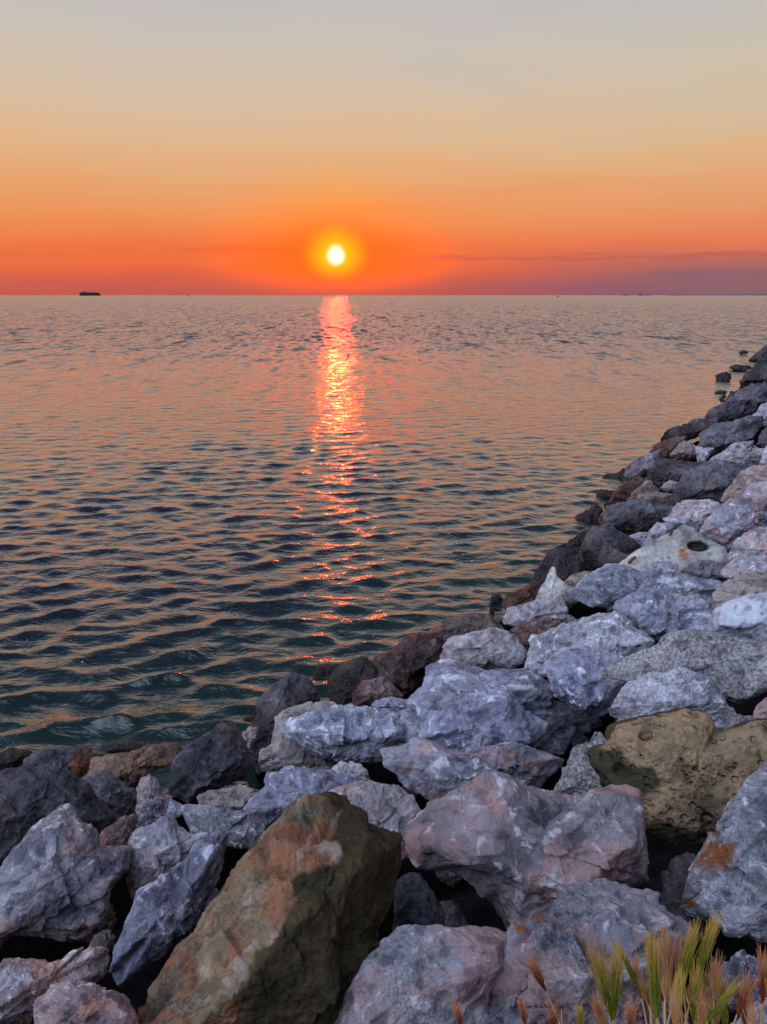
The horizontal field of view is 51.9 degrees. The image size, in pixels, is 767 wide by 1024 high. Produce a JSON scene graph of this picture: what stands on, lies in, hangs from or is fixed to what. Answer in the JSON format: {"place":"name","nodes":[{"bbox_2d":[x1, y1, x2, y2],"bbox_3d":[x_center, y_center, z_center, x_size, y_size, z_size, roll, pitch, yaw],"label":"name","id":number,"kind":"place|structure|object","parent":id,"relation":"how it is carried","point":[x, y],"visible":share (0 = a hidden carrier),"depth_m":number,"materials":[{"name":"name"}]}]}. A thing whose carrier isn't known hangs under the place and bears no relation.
{"place":"outdoors","nodes":[
{"label":"outdoors","id":0,"kind":"place"},
{"bbox_2d":[0,295,766,796],"bbox_3d":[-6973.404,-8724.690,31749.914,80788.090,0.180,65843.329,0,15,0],"label":"sea water","id":1,"kind":"structure","parent":0,"point":[206,501],"depth_m":20.84,"materials":[{"name":"liquid"}]},
{"bbox_2d":[0,426,766,1023],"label":"ground","id":2,"kind":"structure","parent":0,"point":[472,904],"depth_m":4.91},
{"bbox_2d":[0,747,32,770],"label":"stone","id":3,"kind":"object","parent":2,"relation":"on","point":[12,757],"visible":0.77,"depth_m":6.96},
{"bbox_2d":[0,946,109,1023],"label":"boulder","id":4,"kind":"object","parent":2,"relation":"on","point":[25,984],"visible":0.69,"depth_m":1.85,"materials":[{"name":"grey stone"}]},
{"bbox_2d":[23,745,92,778],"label":"boulder","id":5,"kind":"object","parent":2,"relation":"on","point":[76,759],"visible":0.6,"depth_m":6.29,"materials":[{"name":"stone"}]},
{"bbox_2d":[0,763,120,866],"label":"boulder","id":6,"kind":"object","parent":2,"relation":"on","point":[30,796],"visible":0.62,"depth_m":3.86,"materials":[{"name":"stone"}]},
{"bbox_2d":[0,803,131,947],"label":"boulder","id":7,"kind":"object","parent":2,"relation":"on","point":[62,870],"visible":1,"depth_m":2.67,"materials":[{"name":"grey stone"}]},
{"bbox_2d":[33,980,138,1023],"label":"boulder","id":8,"kind":"object","parent":2,"relation":"on","point":[75,1002],"visible":1,"depth_m":1.72,"materials":[{"name":"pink stone"}]},
{"bbox_2d":[81,903,116,942],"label":"boulder","id":9,"kind":"object","parent":2,"relation":"on","point":[108,921],"visible":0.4,"depth_m":4.89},
{"bbox_2d":[88,929,115,953],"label":"boulder","id":10,"kind":"object","parent":2,"relation":"on","point":[106,938],"visible":0.55,"depth_m":4.49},
{"bbox_2d":[83,770,136,816],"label":"boulder","id":11,"kind":"object","parent":2,"relation":"on","point":[114,793],"visible":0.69,"depth_m":4.40,"materials":[{"name":"stone"}]},
{"bbox_2d":[99,814,137,845],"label":"stone","id":12,"kind":"object","parent":2,"relation":"on","point":[121,830],"visible":0.84,"depth_m":3.52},
{"bbox_2d":[105,741,142,753],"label":"stone","id":13,"kind":"object","parent":2,"relation":"on","point":[129,746],"visible":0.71,"depth_m":7.13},
{"bbox_2d":[81,742,179,787],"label":"slab","id":14,"kind":"structure","parent":2,"relation":"on","point":[131,768],"depth_m":5.62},
{"bbox_2d":[135,773,171,828],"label":"stone","id":15,"kind":"object","parent":2,"relation":"on","point":[153,801],"visible":0.78,"depth_m":4.04,"materials":[{"name":"grey stone"}]},
{"bbox_2d":[109,832,227,986],"bbox_3d":[-0.636,1.172,2.331,0.222,0.324,0.402,5,16,19],"label":"boulder","id":16,"kind":"object","parent":2,"relation":"on","point":[166,911],"visible":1,"depth_m":2.26,"materials":[{"name":"grey stone"}]},
{"bbox_2d":[168,722,251,803],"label":"boulder","id":17,"kind":"object","parent":2,"relation":"on","point":[217,757],"visible":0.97,"depth_m":5.15,"materials":[{"name":"stone"}]},
{"bbox_2d":[181,804,266,848],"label":"boulder","id":18,"kind":"object","parent":2,"relation":"on","point":[244,829],"visible":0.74,"depth_m":3.38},
{"bbox_2d":[196,784,258,809],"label":"boulder","id":19,"kind":"object","parent":2,"relation":"on","point":[237,797],"visible":0.69,"depth_m":4.05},
{"bbox_2d":[242,726,258,749],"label":"stone","id":20,"kind":"object","parent":2,"relation":"on","point":[250,735],"visible":0.81,"depth_m":6.91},
{"bbox_2d":[138,791,402,1023],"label":"boulder","id":21,"kind":"object","parent":2,"relation":"on","point":[293,915],"visible":0.94,"depth_m":1.85,"materials":[{"name":"stone"}]},
{"bbox_2d":[247,673,319,774],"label":"boulder","id":22,"kind":"object","parent":2,"relation":"on","point":[288,690],"visible":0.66,"depth_m":7.54,"materials":[{"name":"stone"}]},
{"bbox_2d":[258,700,341,771],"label":"boulder","id":23,"kind":"object","parent":2,"relation":"on","point":[280,751],"visible":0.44,"depth_m":5.98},
{"bbox_2d":[242,766,362,830],"bbox_3d":[-0.371,1.376,3.736,0.578,0.318,0.336,0,15,0],"label":"boulder","id":24,"kind":"object","parent":2,"relation":"on","point":[276,795],"visible":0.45,"depth_m":3.66,"materials":[{"name":"grey stone"}]},
{"bbox_2d":[281,703,405,763],"bbox_3d":[-0.225,1.665,5.922,1.069,0.461,0.498,-3,16,-9],"label":"boulder","id":25,"kind":"object","parent":2,"relation":"on","point":[347,733],"visible":0.9,"depth_m":5.77,"materials":[{"name":"grey stone"}]},
{"bbox_2d":[332,761,369,781],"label":"stone","id":26,"kind":"object","parent":2,"relation":"on","point":[358,771],"visible":0.56,"depth_m":4.37,"materials":[{"name":"stone"}]},
{"bbox_2d":[327,656,377,704],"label":"boulder","id":27,"kind":"object","parent":2,"relation":"on","point":[346,678],"visible":0.6,"depth_m":8.57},
{"bbox_2d":[329,780,420,860],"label":"boulder","id":28,"kind":"object","parent":2,"relation":"on","point":[393,807],"visible":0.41,"depth_m":3.08,"materials":[{"name":"grey stone"}]},
{"bbox_2d":[352,676,403,706],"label":"stone","id":29,"kind":"object","parent":2,"relation":"on","point":[367,692],"visible":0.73,"depth_m":7.53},
{"bbox_2d":[371,696,406,711],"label":"slab","id":30,"kind":"structure","parent":2,"relation":"on","point":[392,703],"depth_m":6.80,"materials":[{"name":"grey stone"}]},
{"bbox_2d":[372,632,444,694],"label":"boulder","id":31,"kind":"object","parent":2,"relation":"on","point":[402,664],"visible":0.77,"depth_m":8.62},
{"bbox_2d":[334,924,506,1023],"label":"boulder","id":32,"kind":"object","parent":2,"relation":"on","point":[414,974],"visible":0.96,"depth_m":1.81,"materials":[{"name":"grey stone"}]},
{"bbox_2d":[435,871,461,887],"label":"boulder","id":33,"kind":"object","parent":2,"relation":"on","point":[450,878],"visible":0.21,"depth_m":5.08,"materials":[{"name":"stone"}]},
{"bbox_2d":[440,900,467,927],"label":"boulder","id":34,"kind":"object","parent":2,"relation":"on","point":[454,916],"visible":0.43,"depth_m":4.17,"materials":[{"name":"stone"}]},
{"bbox_2d":[427,612,504,641],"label":"slab","id":35,"kind":"structure","parent":2,"relation":"on","point":[460,624],"depth_m":10.04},
{"bbox_2d":[379,737,563,799],"bbox_3d":[0.436,1.285,3.904,0.914,0.366,0.428,0,15,0],"label":"rock","id":36,"kind":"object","parent":2,"relation":"on","point":[426,769],"depth_m":3.78,"materials":[{"name":"grey stone"}]},
{"bbox_2d":[417,680,547,750],"bbox_3d":[0.649,1.357,5.151,0.832,0.526,0.484,4,16,14],"label":"boulder","id":37,"kind":"object","parent":2,"relation":"on","point":[480,713],"visible":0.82,"depth_m":4.99,"materials":[{"name":"grey stone"}]},
{"bbox_2d":[440,627,527,670],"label":"boulder","id":38,"kind":"object","parent":2,"relation":"on","point":[489,648],"visible":0.87,"depth_m":8.01,"materials":[{"name":"stone"}]},
{"bbox_2d":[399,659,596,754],"bbox_3d":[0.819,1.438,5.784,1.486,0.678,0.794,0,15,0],"label":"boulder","id":39,"kind":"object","parent":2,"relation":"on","point":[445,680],"visible":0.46,"depth_m":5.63,"materials":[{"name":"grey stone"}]},
{"bbox_2d":[504,581,540,610],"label":"stone","id":40,"kind":"object","parent":2,"relation":"on","point":[526,593],"visible":0.65,"depth_m":10.65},
{"bbox_2d":[404,769,648,929],"bbox_3d":[0.446,1.089,2.493,0.760,0.499,0.453,0,15,0],"label":"boulder","id":41,"kind":"object","parent":2,"relation":"on","point":[511,849],"visible":0.82,"depth_m":2.38,"materials":[{"name":"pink stone"}]},
{"bbox_2d":[511,618,560,647],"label":"stone","id":42,"kind":"object","parent":2,"relation":"on","point":[522,632],"visible":0.62,"depth_m":8.24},
{"bbox_2d":[502,597,576,626],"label":"boulder","id":43,"kind":"object","parent":2,"relation":"on","point":[544,608],"visible":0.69,"depth_m":9.10,"materials":[{"name":"stone"}]},
{"bbox_2d":[535,567,576,609],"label":"boulder","id":44,"kind":"object","parent":2,"relation":"on","point":[553,585],"visible":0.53,"depth_m":10.00,"materials":[{"name":"stone"}]},
{"bbox_2d":[532,547,586,584],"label":"boulder","id":45,"kind":"object","parent":2,"relation":"on","point":[566,563],"visible":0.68,"depth_m":11.60,"materials":[{"name":"stone"}]},
{"bbox_2d":[565,529,588,552],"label":"slab","id":46,"kind":"structure","parent":2,"relation":"on","point":[575,543],"depth_m":14.04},
{"bbox_2d":[553,732,606,795],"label":"boulder","id":47,"kind":"object","parent":2,"relation":"on","point":[580,776],"visible":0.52,"depth_m":3.43,"materials":[{"name":"stone"}]},
{"bbox_2d":[543,645,627,718],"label":"boulder","id":48,"kind":"object","parent":2,"relation":"on","point":[580,683],"visible":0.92,"depth_m":5.37,"materials":[{"name":"grey stone"}]},
{"bbox_2d":[483,878,693,1023],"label":"boulder","id":49,"kind":"object","parent":2,"relation":"on","point":[569,922],"visible":0.72,"depth_m":1.83,"materials":[{"name":"grey stone"}]},
{"bbox_2d":[574,504,602,522],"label":"stone","id":50,"kind":"object","parent":2,"relation":"on","point":[592,513],"visible":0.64,"depth_m":15.94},
{"bbox_2d":[524,611,654,677],"bbox_3d":[1.748,1.112,6.722,1.102,0.590,0.667,0,15,0],"label":"boulder","id":51,"kind":"object","parent":2,"relation":"on","point":[617,632],"visible":0.57,"depth_m":6.56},
{"bbox_2d":[579,526,640,570],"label":"boulder","id":52,"kind":"object","parent":2,"relation":"on","point":[597,538],"visible":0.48,"depth_m":11.84,"materials":[{"name":"stone"}]},
{"bbox_2d":[597,545,628,567],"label":"stone","id":53,"kind":"object","parent":2,"relation":"on","point":[607,555],"visible":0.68,"depth_m":11.34,"materials":[{"name":"stone"}]},
{"bbox_2d":[609,477,652,502],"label":"boulder","id":54,"kind":"object","parent":2,"relation":"on","point":[624,492],"visible":0.59,"depth_m":16.95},
{"bbox_2d":[598,498,673,534],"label":"boulder","id":55,"kind":"object","parent":2,"relation":"on","point":[631,516],"visible":0.85,"depth_m":13.99,"materials":[{"name":"stone"}]},
{"bbox_2d":[623,449,660,478],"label":"boulder","id":56,"kind":"object","parent":2,"relation":"on","point":[634,468],"visible":0.54,"depth_m":19.58,"materials":[{"name":"grey stone"}]},
{"bbox_2d":[628,480,659,499],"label":"stone","id":57,"kind":"object","parent":2,"relation":"on","point":[649,486],"visible":0.63,"depth_m":16.20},
{"bbox_2d":[569,563,722,610],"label":"boulder","id":58,"kind":"object","parent":2,"relation":"on","point":[606,586],"visible":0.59,"depth_m":8.47,"materials":[{"name":"grey stone"}]},
{"bbox_2d":[680,560,727,580],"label":"stone","id":59,"kind":"object","parent":58,"relation":"on","point":[706,569],"visible":0.88,"depth_m":8.30,"materials":[{"name":"stone"}]},
{"bbox_2d":[641,522,677,546],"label":"stone","id":60,"kind":"object","parent":2,"relation":"on","point":[657,530],"visible":0.57,"depth_m":11.81,"materials":[{"name":"grey stone"}]},
{"bbox_2d":[646,561,678,572],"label":"stone","id":61,"kind":"object","parent":2,"relation":"on","point":[665,566],"visible":0.49,"depth_m":9.19,"materials":[{"name":"grey stone"}]},
{"bbox_2d":[613,587,713,640],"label":"boulder","id":62,"kind":"object","parent":2,"relation":"on","point":[656,614],"visible":0.77,"depth_m":6.94,"materials":[{"name":"grey stone"}]},
{"bbox_2d":[649,435,686,457],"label":"boulder","id":63,"kind":"object","parent":2,"relation":"on","point":[665,447],"visible":0.73,"depth_m":22.03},
{"bbox_2d":[608,667,729,731],"bbox_3d":[1.605,1.066,4.367,0.682,0.422,0.358,6,16,20],"label":"boulder","id":64,"kind":"object","parent":2,"relation":"on","point":[648,693],"visible":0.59,"depth_m":4.26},
{"bbox_2d":[619,525,729,572],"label":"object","id":65,"kind":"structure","parent":2,"relation":"on","point":[683,546],"depth_m":9.55,"materials":[{"name":"concrete"}]},
{"bbox_2d":[649,457,702,492],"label":"boulder","id":66,"kind":"object","parent":2,"relation":"on","point":[662,470],"visible":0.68,"depth_m":17.43,"materials":[{"name":"stone"}]},
{"bbox_2d":[587,707,766,844],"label":"boulder","id":67,"kind":"object","parent":2,"relation":"on","point":[686,771],"visible":0.88,"depth_m":2.91,"materials":[{"name":"stone"}]},
{"bbox_2d":[660,852,705,938],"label":"boulder","id":68,"kind":"object","parent":2,"relation":"on","point":[673,877],"visible":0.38,"depth_m":2.41,"materials":[{"name":"stone"}]},
{"bbox_2d":[600,628,766,703],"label":"rock","id":69,"kind":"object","parent":2,"relation":"on","point":[735,667],"depth_m":4.76,"materials":[{"name":"stone"}]},
{"bbox_2d":[670,440,696,459],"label":"stone","id":70,"kind":"object","parent":2,"relation":"on","point":[684,450],"visible":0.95,"depth_m":20.04,"materials":[{"name":"stone"}]},
{"bbox_2d":[660,417,718,441],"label":"boulder","id":71,"kind":"object","parent":2,"relation":"on","point":[692,429],"visible":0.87,"depth_m":23.88,"materials":[{"name":"stone"}]},
{"bbox_2d":[662,499,720,531],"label":"boulder","id":72,"kind":"object","parent":2,"relation":"on","point":[695,514],"visible":0.78,"depth_m":12.18,"materials":[{"name":"grey stone"}]},
{"bbox_2d":[666,459,746,505],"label":"boulder","id":73,"kind":"object","parent":2,"relation":"on","point":[713,479],"visible":0.75,"depth_m":14.23,"materials":[{"name":"stone"}]},
{"bbox_2d":[636,491,672,503],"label":"slab","id":74,"kind":"structure","parent":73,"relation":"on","point":[660,497],"depth_m":14.93,"materials":[{"name":"stone"}]},
{"bbox_2d":[705,401,738,422],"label":"boulder","id":75,"kind":"object","parent":2,"relation":"on","point":[725,411],"visible":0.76,"depth_m":25.10,"materials":[{"name":"stone"}]},
{"bbox_2d":[680,760,766,942],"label":"boulder","id":76,"kind":"object","parent":2,"relation":"on","point":[727,873],"visible":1,"depth_m":2.24,"materials":[{"name":"stone"}]},
{"bbox_2d":[697,415,763,455],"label":"boulder","id":77,"kind":"object","parent":2,"relation":"on","point":[720,437],"visible":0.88,"depth_m":19.32,"materials":[{"name":"stone"}]},
{"bbox_2d":[699,481,766,550],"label":"boulder","id":78,"kind":"object","parent":2,"relation":"on","point":[728,522],"visible":0.82,"depth_m":10.47,"materials":[{"name":"grey stone"}]},
{"bbox_2d":[701,950,766,1013],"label":"boulder","id":79,"kind":"object","parent":2,"relation":"on","point":[739,962],"visible":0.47,"depth_m":1.99,"materials":[{"name":"grey stone"}]},
{"bbox_2d":[710,440,760,467],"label":"boulder","id":80,"kind":"object","parent":2,"relation":"on","point":[738,453],"visible":0.77,"depth_m":16.15,"materials":[{"name":"grey stone"}]},
{"bbox_2d":[712,592,766,641],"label":"boulder","id":81,"kind":"object","parent":2,"relation":"on","point":[745,617],"visible":0.82,"depth_m":5.67,"materials":[{"name":"white stone"}]},
{"bbox_2d":[712,571,766,609],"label":"boulder","id":82,"kind":"object","parent":2,"relation":"on","point":[739,584],"visible":0.59,"depth_m":6.76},
{"bbox_2d":[728,707,753,726],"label":"stone","id":83,"kind":"object","parent":2,"relation":"on","point":[734,717],"visible":0.66,"depth_m":3.84,"materials":[{"name":"stone"}]},
{"bbox_2d":[720,552,766,578],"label":"boulder","id":84,"kind":"object","parent":2,"relation":"on","point":[747,562],"visible":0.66,"depth_m":7.59,"materials":[{"name":"grey stone"}]},
{"bbox_2d":[720,464,766,502],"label":"boulder","id":85,"kind":"object","parent":2,"relation":"on","point":[750,475],"visible":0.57,"depth_m":12.80,"materials":[{"name":"stone"}]},
{"bbox_2d":[726,382,766,418],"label":"boulder","id":86,"kind":"object","parent":2,"relation":"on","point":[751,398],"visible":0.88,"depth_m":25.57,"materials":[{"name":"stone"}]},
{"bbox_2d":[727,527,766,560],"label":"boulder","id":87,"kind":"object","parent":2,"relation":"on","point":[754,541],"visible":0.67,"depth_m":8.49,"materials":[{"name":"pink stone"}]},
{"bbox_2d":[730,997,766,1023],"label":"slab","id":88,"kind":"structure","parent":2,"relation":"on","point":[757,1004],"depth_m":1.69,"materials":[{"name":"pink stone"}]},
{"bbox_2d":[739,362,766,388],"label":"boulder","id":89,"kind":"object","parent":2,"relation":"on","point":[756,373],"visible":0.73,"depth_m":36.56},
{"bbox_2d":[753,697,766,718],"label":"stone","id":90,"kind":"object","parent":2,"relation":"on","point":[760,710],"visible":0.75,"depth_m":3.75,"materials":[{"name":"pink stone"}]},
{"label":"boulder","id":91,"kind":"object","parent":2,"relation":"on","visible":0},
{"bbox_2d":[126,814,208,899],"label":"boulder","id":92,"kind":"object","parent":91,"relation":"on","point":[162,844],"visible":0.77,"depth_m":2.91,"materials":[{"name":"grey stone"}]},
{"bbox_2d":[0,0,766,294],"label":"sky","id":93,"kind":"structure","parent":0,"point":[148,147],"materials":[{"name":"orange"}]},
{"bbox_2d":[392,872,445,930],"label":"stone","id":94,"kind":"object","parent":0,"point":[416,901],"visible":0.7,"depth_m":2.40,"materials":[{"name":"stone"}]},
{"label":"soil bank","id":95,"kind":"structure","parent":0,"visible":0},
{"bbox_2d":[521,945,559,1023],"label":"wild barley","id":96,"kind":"object","parent":95,"relation":"on","point":[535,970],"visible":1,"depth_m":1.24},
{"bbox_2d":[587,985,608,1023],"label":"wild barley","id":97,"kind":"object","parent":95,"relation":"on","point":[598,1008],"visible":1,"depth_m":1.07,"materials":[{"name":"plant"}]},
{"bbox_2d":[584,939,613,1023],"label":"wild barley","id":98,"kind":"object","parent":95,"relation":"on","point":[602,977],"visible":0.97,"depth_m":1.10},
{"bbox_2d":[605,940,626,1019],"bbox_3d":[0.311,0.786,1.070,0.031,0.299,0.248,3,16,12],"label":"wild barley","id":99,"kind":"object","parent":95,"relation":"on","point":[614,975],"visible":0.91,"depth_m":1.14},
{"bbox_2d":[609,937,655,1023],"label":"wild barley","id":100,"kind":"object","parent":95,"relation":"on","point":[628,968],"visible":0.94,"depth_m":1.20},
{"bbox_2d":[642,925,660,1023],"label":"wild barley","id":101,"kind":"object","parent":95,"relation":"on","point":[653,974],"visible":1,"depth_m":1.09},
{"bbox_2d":[655,923,676,999],"bbox_3d":[0.449,0.802,1.119,0.088,0.243,0.335,0,15,0],"label":"wild barley","id":102,"kind":"object","parent":95,"relation":"on","point":[666,964],"visible":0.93,"depth_m":1.21,"materials":[{"name":"plant"}]},
{"bbox_2d":[665,989,681,1023],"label":"wild barley","id":103,"kind":"object","parent":95,"relation":"on","point":[674,1009],"visible":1,"depth_m":1.01,"materials":[{"name":"plant"}]},
{"bbox_2d":[670,930,687,1023],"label":"wild barley","id":104,"kind":"object","parent":95,"relation":"on","point":[679,958],"visible":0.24,"depth_m":1.22,"materials":[{"name":"plant"}]},
{"bbox_2d":[673,963,687,1020],"bbox_3d":[0.377,0.788,1.035,0.017,0.313,0.196,5,16,19],"label":"wild barley","id":105,"kind":"object","parent":95,"relation":"on","point":[679,983],"visible":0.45,"depth_m":1.06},
{"bbox_2d":[681,916,701,980],"bbox_3d":[0.411,0.776,1.078,0.028,0.315,0.275,5,16,18],"label":"wild barley","id":106,"kind":"object","parent":95,"relation":"on","point":[688,952],"visible":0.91,"depth_m":1.16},
{"bbox_2d":[688,956,704,1023],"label":"wild barley","id":107,"kind":"object","parent":95,"relation":"on","point":[695,988],"visible":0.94,"depth_m":1.07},
{"bbox_2d":[693,992,710,1023],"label":"wild barley","id":108,"kind":"object","parent":95,"relation":"on","point":[702,1011],"visible":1,"depth_m":1.01,"materials":[{"name":"plant"}]},
{"bbox_2d":[685,909,725,1023],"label":"wild barley","id":109,"kind":"object","parent":95,"relation":"on","point":[705,949],"visible":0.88,"depth_m":1.18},
{"bbox_2d":[707,951,725,1023],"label":"wild barley","id":110,"kind":"object","parent":95,"relation":"on","point":[714,983],"visible":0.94,"depth_m":1.21,"materials":[{"name":"plant"}]},
{"bbox_2d":[706,975,744,1023],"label":"wild barley","id":111,"kind":"object","parent":95,"relation":"on","point":[725,998],"visible":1,"depth_m":1.11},
{"bbox_2d":[733,968,760,1023],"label":"wild barley","id":112,"kind":"object","parent":95,"relation":"on","point":[746,989],"visible":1,"depth_m":1.11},
{"bbox_2d":[754,940,766,1023],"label":"wild barley","id":113,"kind":"object","parent":95,"relation":"on","point":[763,974],"visible":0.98,"depth_m":1.16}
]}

